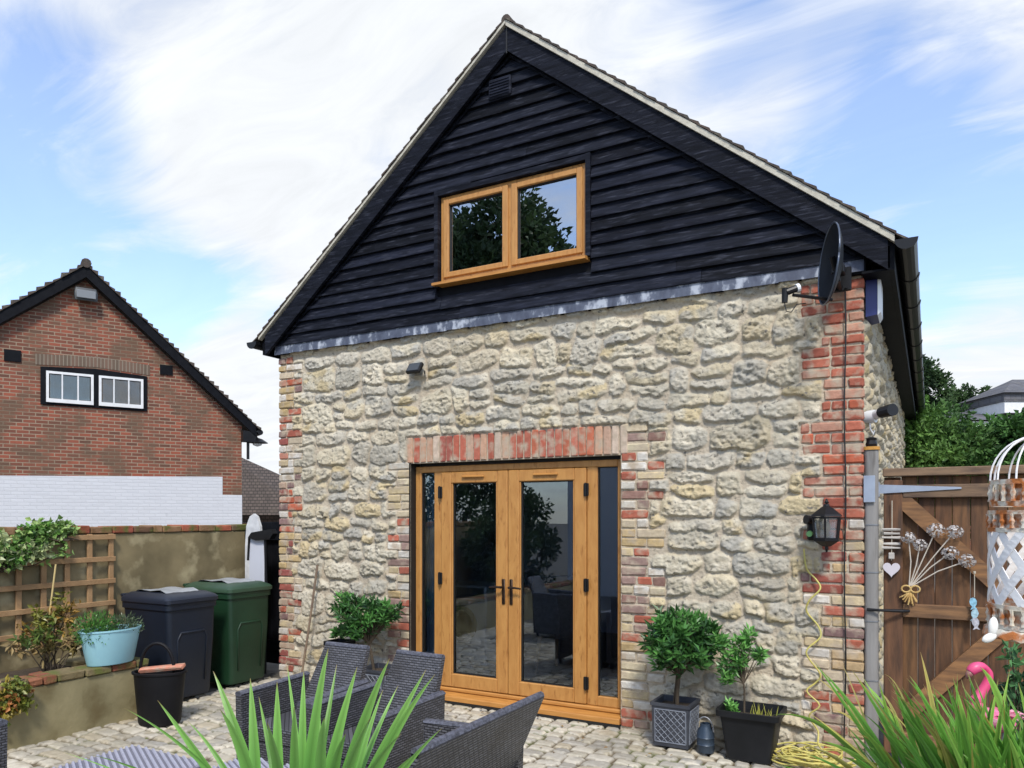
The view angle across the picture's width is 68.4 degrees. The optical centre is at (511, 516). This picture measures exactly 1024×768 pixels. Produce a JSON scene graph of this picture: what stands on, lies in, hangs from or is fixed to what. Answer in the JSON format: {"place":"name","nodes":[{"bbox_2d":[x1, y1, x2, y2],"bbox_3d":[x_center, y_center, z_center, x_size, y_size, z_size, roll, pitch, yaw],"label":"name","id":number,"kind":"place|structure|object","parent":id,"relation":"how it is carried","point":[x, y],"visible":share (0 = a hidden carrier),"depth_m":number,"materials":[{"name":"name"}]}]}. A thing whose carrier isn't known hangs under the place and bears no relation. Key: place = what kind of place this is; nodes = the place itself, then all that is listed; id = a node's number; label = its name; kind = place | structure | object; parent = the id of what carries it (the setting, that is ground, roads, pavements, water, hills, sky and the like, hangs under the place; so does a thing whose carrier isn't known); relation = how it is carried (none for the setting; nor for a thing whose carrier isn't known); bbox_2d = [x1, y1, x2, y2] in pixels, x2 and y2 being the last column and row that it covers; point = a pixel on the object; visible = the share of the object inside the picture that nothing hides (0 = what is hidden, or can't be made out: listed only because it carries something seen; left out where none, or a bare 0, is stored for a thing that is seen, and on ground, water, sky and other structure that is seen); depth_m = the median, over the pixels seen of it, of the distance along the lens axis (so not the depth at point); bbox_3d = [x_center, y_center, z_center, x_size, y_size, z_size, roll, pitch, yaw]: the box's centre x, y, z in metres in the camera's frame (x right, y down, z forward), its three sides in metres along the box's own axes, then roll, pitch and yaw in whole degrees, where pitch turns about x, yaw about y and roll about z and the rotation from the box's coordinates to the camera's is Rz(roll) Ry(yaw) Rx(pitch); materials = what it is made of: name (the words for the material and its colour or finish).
{"place":"outdoors","nodes":[
{"label":"outdoors","id":0,"kind":"place"},
{"bbox_2d":[323,623,355,644],"bbox_3d":[-1.609,1.319,7.048,0.220,0.683,0.230,0,0,29],"label":"plant pot","id":1,"kind":"object","parent":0,"point":[336,631],"visible":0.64,"depth_m":7.03,"materials":[{"name":"black plastic"}]},
{"bbox_2d":[7,677,878,767],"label":"patio","id":2,"kind":"structure","parent":0,"point":[568,745],"depth_m":5.54,"materials":[{"name":"stone"}]},
{"bbox_2d":[0,718,8,767],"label":"rattan armchair","id":3,"kind":"object","parent":2,"relation":"on","point":[3,740],"visible":1,"depth_m":3.95,"materials":[{"name":"grey wicker"}]},
{"bbox_2d":[52,744,199,767],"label":"striped footstool","id":4,"kind":"object","parent":2,"relation":"on","point":[137,756],"visible":0.88,"depth_m":3.91,"materials":[{"name":"fabric"}]},
{"bbox_2d":[131,642,187,726],"bbox_3d":[-2.835,1.334,6.065,0.428,0.652,0.318,0,0,6],"label":"black trug","id":5,"kind":"object","parent":2,"relation":"on","point":[165,688],"visible":0.89,"depth_m":5.95,"materials":[{"name":"plastic"}]},
{"bbox_2d":[137,663,185,672],"bbox_3d":[-2.812,1.219,6.062,0.356,0.063,0.094,0,0,-6],"label":"terracotta slab","id":6,"kind":"object","parent":5,"relation":"on","point":[163,668],"depth_m":6.03,"materials":[{"name":"brick"}]},
{"bbox_2d":[212,758,289,767],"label":"striped footstool","id":7,"kind":"object","parent":2,"relation":"on","point":[234,763],"visible":0.37,"depth_m":3.85,"materials":[{"name":"fabric"}]},
{"bbox_2d":[67,650,441,767],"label":"spiky plant","id":8,"kind":"object","parent":2,"relation":"on","point":[311,753],"visible":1,"depth_m":1.85,"materials":[{"name":"green plant"}]},
{"bbox_2d":[235,641,369,764],"bbox_3d":[-1.268,1.256,4.766,0.568,0.809,0.713,0,0,29],"label":"rattan armchair","id":9,"kind":"object","parent":2,"relation":"on","point":[347,659],"visible":0.46,"depth_m":4.86,"materials":[{"name":"grey wicker"}]},
{"bbox_2d":[301,565,318,671],"bbox_3d":[-1.985,1.032,7.376,0.180,1.117,0.033,0,0,-26],"label":"cane pole","id":10,"kind":"object","parent":2,"relation":"on","point":[309,623],"visible":0.79,"depth_m":7.38,"materials":[{"name":"beige wood"}]},
{"bbox_2d":[327,590,404,694],"bbox_3d":[-1.307,1.163,6.822,0.761,0.993,0.496,0,0,29],"label":"potted bay tree","id":11,"kind":"object","parent":2,"relation":"on","point":[375,619],"visible":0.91,"depth_m":6.73,"materials":[{"name":"green plant"}]},
{"bbox_2d":[306,649,445,767],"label":"rattan armchair","id":12,"kind":"object","parent":2,"relation":"on","point":[408,668],"visible":0.57,"depth_m":4.50,"materials":[{"name":"grey wicker"}]},
{"bbox_2d":[408,691,543,767],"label":"rattan armchair","id":13,"kind":"object","parent":2,"relation":"on","point":[497,739],"visible":0.97,"depth_m":3.27,"materials":[{"name":"wicker"}]},
{"bbox_2d":[635,603,731,749],"bbox_3d":[1.204,1.140,5.434,0.607,1.040,0.614,0,0,-30],"label":"potted bay tree","id":14,"kind":"object","parent":2,"relation":"on","point":[678,643],"visible":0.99,"depth_m":5.37,"materials":[{"name":"green plant"}]},
{"bbox_2d":[696,716,714,753],"bbox_3d":[1.368,1.533,5.324,0.129,0.254,0.128,0,0,29],"label":"lantern","id":15,"kind":"object","parent":2,"relation":"on","point":[705,738],"visible":1,"depth_m":5.28,"materials":[{"name":"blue metal"}]},
{"bbox_2d":[708,622,786,763],"bbox_3d":[1.622,1.194,5.241,0.510,0.931,0.365,0,0,29],"label":"shrub pot","id":16,"kind":"object","parent":2,"relation":"on","point":[751,731],"visible":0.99,"depth_m":5.16,"materials":[{"name":"black plastic"}]},
{"bbox_2d":[771,549,856,767],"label":"extension flex","id":17,"kind":"object","parent":2,"relation":"on","point":[790,755],"visible":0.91,"depth_m":5.06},
{"bbox_2d":[992,639,1023,739],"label":"garden shrub","id":18,"kind":"object","parent":2,"relation":"on","point":[1014,680],"visible":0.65,"depth_m":3.86,"materials":[{"name":"green plant"}]},
{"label":"shepherd crook","id":19,"kind":"object","parent":2,"relation":"on","visible":0},
{"bbox_2d":[982,437,1023,643],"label":"birdcage","id":20,"kind":"object","parent":19,"relation":"hanging from","point":[1005,611],"visible":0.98,"depth_m":2.13,"materials":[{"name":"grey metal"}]},
{"bbox_2d":[982,617,997,642],"bbox_3d":[1.281,0.303,2.020,0.043,0.070,0.016,0,0,0],"label":"bird charm","id":21,"kind":"object","parent":20,"relation":"hanging from","point":[991,636],"visible":1,"depth_m":2.02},
{"bbox_2d":[456,580,495,666],"bbox_3d":[-0.411,1.153,8.231,0.600,0.845,0.600,0,0,29],"label":"washing machine","id":22,"kind":"object","parent":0,"point":[475,623],"visible":0.69,"depth_m":7.95,"materials":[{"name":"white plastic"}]},
{"bbox_2d":[0,0,1023,474],"label":"sky","id":23,"kind":"structure","parent":0,"point":[202,156],"materials":[{"name":"blue"}]},
{"bbox_2d":[133,572,970,767],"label":"ground","id":24,"kind":"structure","parent":0,"point":[273,670],"depth_m":7.65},
{"bbox_2d":[0,655,148,749],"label":"raised bed","id":25,"kind":"object","parent":24,"relation":"on","point":[76,693],"visible":0.67,"depth_m":5.83,"materials":[{"name":"paint"}]},
{"bbox_2d":[0,675,37,725],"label":"trailing creeper","id":26,"kind":"object","parent":25,"relation":"attached to","point":[13,696],"visible":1,"depth_m":5.36,"materials":[{"name":"green plant"}]},
{"bbox_2d":[0,624,83,671],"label":"garden shrub","id":27,"kind":"object","parent":25,"relation":"on","point":[48,644],"visible":0.84,"depth_m":6.03,"materials":[{"name":"green plant"}]},
{"bbox_2d":[16,591,80,671],"bbox_3d":[-3.828,0.962,6.239,0.513,0.681,0.295,0,0,-44],"label":"garden shrub","id":28,"kind":"object","parent":25,"relation":"on","point":[54,619],"visible":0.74,"depth_m":6.23,"materials":[{"name":"green plant"}]},
{"bbox_2d":[42,564,56,668],"bbox_3d":[-3.830,0.818,6.240,0.014,0.834,0.255,0,0,-9],"label":"bamboo cane","id":29,"kind":"object","parent":25,"relation":"in","point":[50,604],"visible":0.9,"depth_m":6.28,"materials":[{"name":"brown"}]},
{"bbox_2d":[71,608,144,666],"bbox_3d":[-3.271,0.961,6.125,0.328,0.454,0.602,0,0,29],"label":"blue tub","id":30,"kind":"object","parent":25,"relation":"on","point":[105,641],"visible":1,"depth_m":6.01,"materials":[{"name":"ceramic"}]},
{"bbox_2d":[0,524,246,672],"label":"garden wall","id":31,"kind":"structure","parent":24,"relation":"on","point":[153,556],"depth_m":7.29,"materials":[{"name":"paint"}]},
{"bbox_2d":[0,534,115,651],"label":"trellis","id":32,"kind":"object","parent":31,"relation":"attached to","point":[18,587],"visible":0.59,"depth_m":6.71,"materials":[{"name":"brown wood"}]},
{"bbox_2d":[0,528,73,573],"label":"climbing ivy","id":33,"kind":"object","parent":32,"relation":"attached to","point":[19,552],"visible":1,"depth_m":6.27,"materials":[{"name":"green plant"}]},
{"bbox_2d":[10,515,79,542],"bbox_3d":[-4.040,0.120,6.535,0.283,0.284,0.603,0,0,29],"label":"climbing ivy","id":34,"kind":"object","parent":32,"relation":"attached to","point":[61,531],"visible":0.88,"depth_m":6.52,"materials":[{"name":"green plant"}]},
{"bbox_2d":[245,522,280,663],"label":"side gate","id":35,"kind":"structure","parent":31,"relation":"attached to","point":[274,597],"depth_m":8.31,"materials":[{"name":"black paint"}]},
{"bbox_2d":[0,258,262,526],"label":"brick cottage","id":36,"kind":"structure","parent":24,"relation":"on","point":[116,409],"depth_m":16.39,"materials":[{"name":"red brick"}]},
{"bbox_2d":[74,287,97,301],"bbox_3d":[-9.090,-4.728,16.079,0.440,0.270,0.285,0,0,-34],"label":"flood light","id":37,"kind":"object","parent":36,"relation":"attached to","point":[82,293],"visible":1,"depth_m":15.98,"materials":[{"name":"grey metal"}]},
{"bbox_2d":[40,366,146,411],"bbox_3d":[-8.986,-2.769,16.273,2.020,0.842,0.072,0,0,-34],"label":"window","id":38,"kind":"structure","parent":36,"relation":"in","point":[62,386],"depth_m":16.22,"materials":[{"name":"black paint"}]},
{"bbox_2d":[246,436,267,446],"bbox_3d":[-6.163,-1.850,18.133,0.590,0.327,0.364,0,0,-34],"label":"security lamp","id":39,"kind":"object","parent":36,"relation":"attached to","point":[258,442],"visible":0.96,"depth_m":18.08,"materials":[{"name":"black plastic"}]},
{"bbox_2d":[120,590,217,697],"bbox_3d":[-3.209,1.173,7.004,0.785,0.972,0.562,0,0,29],"label":"wheelie bin","id":40,"kind":"object","parent":24,"relation":"on","point":[180,625],"visible":0.75,"depth_m":6.79,"materials":[{"name":"black plastic"}]},
{"bbox_2d":[136,586,197,593],"bbox_3d":[-3.197,0.683,7.000,0.499,0.037,0.355,0,0,29],"label":"plastic sheet","id":41,"kind":"object","parent":40,"relation":"on","point":[171,589],"visible":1,"depth_m":6.96,"materials":[{"name":"white plastic"}]},
{"bbox_2d":[183,580,271,684],"bbox_3d":[-2.905,1.155,7.636,0.785,1.006,0.562,0,0,29],"label":"wheelie bin","id":42,"kind":"object","parent":24,"relation":"on","point":[240,631],"visible":0.74,"depth_m":7.37,"materials":[{"name":"green plastic"}]},
{"bbox_2d":[198,578,254,582],"bbox_3d":[-2.884,0.648,7.627,0.499,0.037,0.355,0,0,29],"label":"plastic sheet","id":43,"kind":"object","parent":42,"relation":"on","point":[229,580],"visible":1,"depth_m":7.57,"materials":[{"name":"white plastic"}]},
{"bbox_2d":[245,514,264,581],"bbox_3d":[-2.792,0.805,8.202,0.344,1.671,0.080,0,0,29],"label":"ironing board","id":44,"kind":"object","parent":24,"relation":"on","point":[254,524],"visible":0.16,"depth_m":8.25,"materials":[{"name":"grey metal"}]},
{"bbox_2d":[242,458,280,523],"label":"tiled outbuilding","id":45,"kind":"structure","parent":24,"relation":"on","point":[261,496],"depth_m":28.95,"materials":[{"name":"tile"}]},
{"bbox_2d":[247,529,277,673],"bbox_3d":[-2.646,0.890,7.955,0.410,1.520,0.070,0,0,29],"label":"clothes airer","id":46,"kind":"object","parent":24,"relation":"on","point":[257,551],"visible":0.77,"depth_m":7.97,"materials":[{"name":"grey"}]},
{"bbox_2d":[247,14,924,762],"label":"barn house","id":47,"kind":"structure","parent":24,"relation":"on","point":[625,396],"depth_m":6.16,"materials":[{"name":"stone"}]},
{"bbox_2d":[406,362,424,373],"bbox_3d":[-0.853,-1.335,6.814,0.190,0.113,0.120,0,0,29],"label":"flood light","id":48,"kind":"object","parent":47,"relation":"attached to","point":[412,368],"visible":1,"depth_m":6.78,"materials":[{"name":"black plastic"}]},
{"bbox_2d":[438,470,508,693],"bbox_3d":[-0.354,0.567,6.689,0.718,1.935,0.133,0,0,29],"label":"door leaf","id":49,"kind":"structure","parent":47,"relation":"in","point":[447,491],"depth_m":6.72,"materials":[{"name":"brown wood"}]},
{"bbox_2d":[431,163,589,287],"bbox_3d":[-0.029,-2.450,6.404,1.480,0.800,0.165,0,0,29],"label":"window","id":50,"kind":"structure","parent":47,"relation":"in","point":[533,223],"depth_m":6.37,"materials":[{"name":"brown wood"}]},
{"bbox_2d":[507,468,588,703],"bbox_3d":[0.296,0.567,6.328,0.758,1.935,0.133,0,0,29],"label":"door leaf","id":51,"kind":"structure","parent":47,"relation":"in","point":[577,693],"depth_m":6.34,"materials":[{"name":"brown wood"}]},
{"bbox_2d":[532,574,572,673],"bbox_3d":[0.523,1.080,7.639,0.480,1.000,0.560,0,0,29],"label":"dining chair","id":52,"kind":"object","parent":47,"relation":"on","point":[552,603],"visible":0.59,"depth_m":7.43,"materials":[{"name":"grey fabric"}]},
{"bbox_2d":[782,222,851,312],"bbox_3d":[1.996,-1.593,4.924,0.363,0.610,0.552,0,0,29],"label":"satellite dish","id":53,"kind":"object","parent":47,"relation":"attached to","point":[834,274],"visible":1,"depth_m":4.95,"materials":[{"name":"grey metal"}]},
{"bbox_2d":[803,499,842,551],"bbox_3d":[2.094,0.060,5.101,0.201,0.360,0.307,0,0,-25],"label":"wall lantern","id":54,"kind":"object","parent":47,"relation":"attached to","point":[827,511],"depth_m":5.04,"materials":[{"name":"black plastic"}]},
{"bbox_2d":[843,291,846,746],"bbox_3d":[2.265,0.015,5.129,0.019,3.150,0.021,0,0,29],"label":"wall cable","id":55,"kind":"object","parent":47,"relation":"attached to","point":[845,508],"depth_m":5.13,"materials":[{"name":"black rubber"}]},
{"bbox_2d":[866,279,882,324],"bbox_3d":[2.534,-1.525,5.269,0.093,0.310,0.286,0,0,29],"label":"alarm box","id":56,"kind":"object","parent":47,"relation":"attached to","point":[874,301],"visible":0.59,"depth_m":5.16,"materials":[{"name":"blue plastic"}]},
{"bbox_2d":[863,404,898,434],"bbox_3d":[2.499,-0.659,5.144,0.119,0.199,0.217,0,0,-31],"label":"security camera","id":57,"kind":"object","parent":47,"relation":"attached to","point":[874,416],"visible":0.98,"depth_m":5.09,"materials":[{"name":"white plastic"}]},
{"bbox_2d":[864,437,879,762],"bbox_3d":[2.439,0.580,5.114,0.105,2.240,0.105,0,0,29],"label":"gate post","id":58,"kind":"object","parent":24,"relation":"on","point":[871,575],"visible":0.93,"depth_m":5.08,"materials":[{"name":"grey metal"}]},
{"bbox_2d":[864,465,1023,752],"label":"garden gate","id":59,"kind":"structure","parent":58,"relation":"attached to","point":[932,624],"depth_m":4.99,"materials":[{"name":"brown wood"}]},
{"bbox_2d":[882,528,900,576],"bbox_3d":[2.550,0.151,5.070,0.111,0.517,0.028,0,0,29],"label":"heart hanging","id":60,"kind":"object","parent":59,"relation":"hanging from","point":[890,570],"visible":1,"depth_m":5.06,"materials":[{"name":"white wood"}]},
{"bbox_2d":[899,523,976,605],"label":"wire flowers","id":61,"kind":"object","parent":59,"relation":"attached to","point":[910,592],"visible":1,"depth_m":4.94,"materials":[{"name":"silver metal"}]},
{"bbox_2d":[969,571,979,629],"bbox_3d":[2.967,0.538,4.834,0.058,0.375,0.024,0,0,29],"label":"fish hanging","id":62,"kind":"object","parent":59,"relation":"hanging from","point":[974,612],"visible":1,"depth_m":4.83,"materials":[{"name":"blue"}]},
{"bbox_2d":[923,354,960,411],"bbox_3d":[18.091,-2.883,34.522,3.570,9.098,4.299,0,0,0],"label":"dark tree","id":63,"kind":"object","parent":24,"relation":"on","point":[936,379],"visible":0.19,"depth_m":33.23,"materials":[{"name":"green plant"}]},
{"bbox_2d":[903,394,1005,538],"bbox_3d":[7.171,-0.277,12.907,2.508,3.881,2.602,0,0,29],"label":"hedge bush","id":64,"kind":"object","parent":24,"relation":"on","point":[934,437],"visible":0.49,"depth_m":12.34,"materials":[{"name":"green plant"}]},
{"bbox_2d":[933,382,991,411],"bbox_3d":[22.872,-2.556,37.991,3.758,8.450,2.948,0,0,29],"label":"dark tree","id":65,"kind":"object","parent":24,"relation":"on","point":[964,395],"visible":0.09,"depth_m":37.79,"materials":[{"name":"green plant"}]},
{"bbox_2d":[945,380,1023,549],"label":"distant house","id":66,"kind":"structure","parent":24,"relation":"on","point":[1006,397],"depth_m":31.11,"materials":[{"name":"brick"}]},
{"bbox_2d":[947,407,1023,524],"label":"hedge bush","id":67,"kind":"object","parent":24,"relation":"on","point":[1008,431],"visible":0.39,"depth_m":11.93,"materials":[{"name":"green plant"}]},
{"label":"planting bed","id":68,"kind":"structure","parent":24,"relation":"on","visible":0},
{"bbox_2d":[770,664,921,767],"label":"strap leaf plant","id":69,"kind":"object","parent":68,"relation":"on","point":[848,749],"visible":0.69,"depth_m":3.32,"materials":[{"name":"green plant"}]},
{"bbox_2d":[808,652,1022,767],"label":"strap leaf plant","id":70,"kind":"object","parent":68,"relation":"on","point":[951,747],"visible":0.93,"depth_m":2.98,"materials":[{"name":"green plant"}]},
{"bbox_2d":[863,667,1023,767],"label":"strap leaf plant","id":71,"kind":"object","parent":68,"relation":"on","point":[1017,762],"visible":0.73,"depth_m":2.91,"materials":[{"name":"green plant"}]},
{"bbox_2d":[965,662,1023,739],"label":"garden flamingo","id":72,"kind":"object","parent":68,"relation":"on","point":[973,668],"visible":0.53,"depth_m":3.53,"materials":[{"name":"pink plastic"}]}
]}

